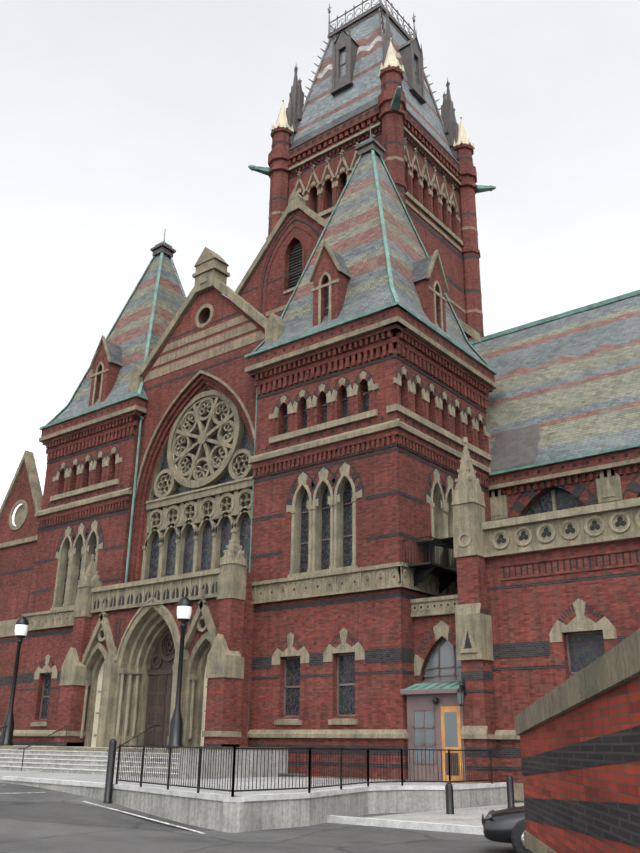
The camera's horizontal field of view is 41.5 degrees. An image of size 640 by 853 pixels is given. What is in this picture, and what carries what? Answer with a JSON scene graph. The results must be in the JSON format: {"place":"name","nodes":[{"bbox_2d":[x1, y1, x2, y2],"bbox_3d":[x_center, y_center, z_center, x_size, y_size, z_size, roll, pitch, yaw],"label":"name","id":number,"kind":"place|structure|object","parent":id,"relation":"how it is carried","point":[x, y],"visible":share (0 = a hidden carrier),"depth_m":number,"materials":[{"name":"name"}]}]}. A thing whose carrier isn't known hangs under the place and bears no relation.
{"place":"outdoors","nodes":[
{"label":"outdoors","id":0,"kind":"place"},
{"bbox_2d":[0,745,523,834],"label":"plaza pavement","id":1,"kind":"structure","parent":0,"point":[80,771],"depth_m":25.74,"materials":[{"name":"grey concrete"}]},
{"bbox_2d":[0,615,28,745],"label":"lamp post","id":2,"kind":"object","parent":1,"relation":"on","point":[21,627],"visible":1,"depth_m":42.72,"materials":[{"name":"black metal"}]},
{"bbox_2d":[18,725,72,770],"bbox_3d":[-12.292,14.349,37.794,0.043,1.921,2.700,-15,-26,36],"label":"handrail","id":3,"kind":"object","parent":1,"relation":"on","point":[42,739],"visible":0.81,"depth_m":37.86,"materials":[{"name":"black metal"}]},
{"bbox_2d":[106,725,159,750],"bbox_3d":[-7.578,13.091,34.301,0.043,1.921,2.700,-15,-26,36],"label":"handrail","id":4,"kind":"object","parent":1,"relation":"on","point":[140,734],"visible":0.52,"depth_m":34.97,"materials":[{"name":"black metal"}]},
{"bbox_2d":[166,595,191,748],"bbox_3d":[-5.919,10.290,35.831,0.716,6.283,0.689,-15,-26,36],"label":"lamp post","id":5,"kind":"object","parent":1,"relation":"on","point":[184,607],"visible":0.98,"depth_m":35.58,"materials":[{"name":"black metal"}]},
{"bbox_2d":[115,745,492,796],"bbox_3d":[-0.654,10.478,26.121,6.744,1.080,12.444,-15,-26,36],"label":"plaza railing","id":6,"kind":"object","parent":1,"relation":"on","point":[198,787],"visible":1,"depth_m":22.80,"materials":[{"name":"black metal"}]},
{"bbox_2d":[445,783,453,813],"bbox_3d":[3.670,10.588,23.928,0.253,0.950,0.253,-15,-26,36],"label":"bollard","id":7,"kind":"object","parent":1,"relation":"on","point":[449,798],"visible":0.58,"depth_m":23.87,"materials":[{"name":"black metal"}]},
{"bbox_2d":[506,775,514,807],"bbox_3d":[6.022,11.548,26.757,0.253,0.950,0.253,-15,-26,36],"label":"bollard","id":8,"kind":"object","parent":1,"relation":"on","point":[510,791],"visible":0.96,"depth_m":26.68,"materials":[{"name":"black metal"}]},
{"bbox_2d":[0,783,523,852],"bbox_3d":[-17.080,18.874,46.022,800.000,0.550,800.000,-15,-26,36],"label":"asphalt ground","id":9,"kind":"structure","parent":0,"point":[50,821],"depth_m":18.61,"materials":[{"name":"grey asphalt"}]},
{"bbox_2d":[0,792,203,832],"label":"road marking","id":10,"kind":"object","parent":9,"relation":"on","point":[131,814],"visible":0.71,"depth_m":21.82,"materials":[{"name":"white paint"}]},
{"bbox_2d":[103,739,116,802],"bbox_3d":[-6.158,10.100,24.841,0.264,1.750,0.264,-15,-26,36],"label":"bollard","id":11,"kind":"object","parent":9,"relation":"on","point":[110,771],"visible":0.98,"depth_m":24.75,"materials":[{"name":"black metal"}]},
{"bbox_2d":[0,0,639,800],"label":"building","id":12,"kind":"structure","parent":9,"relation":"on","point":[338,468],"depth_m":40.89,"materials":[{"name":"brick"}]},
{"bbox_2d":[456,679,465,705],"bbox_3d":[5.144,9.650,30.721,0.240,0.960,0.420,-15,-26,36],"label":"wall lamp","id":13,"kind":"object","parent":12,"relation":"attached to","point":[460,693],"depth_m":30.60,"materials":[{"name":"black metal"}]},
{"bbox_2d":[481,806,526,852],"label":"sedan car","id":14,"kind":"object","parent":9,"relation":"on","point":[507,825],"visible":0.29,"depth_m":15.61,"materials":[{"name":"black metal"}]},
{"bbox_2d":[515,628,639,852],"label":"brick wall","id":15,"kind":"structure","parent":9,"relation":"on","point":[578,732],"depth_m":8.12,"materials":[{"name":"brick"}]},
{"bbox_2d":[0,0,639,525],"label":"sky","id":16,"kind":"structure","parent":0,"point":[125,124],"materials":[{"name":"white"}]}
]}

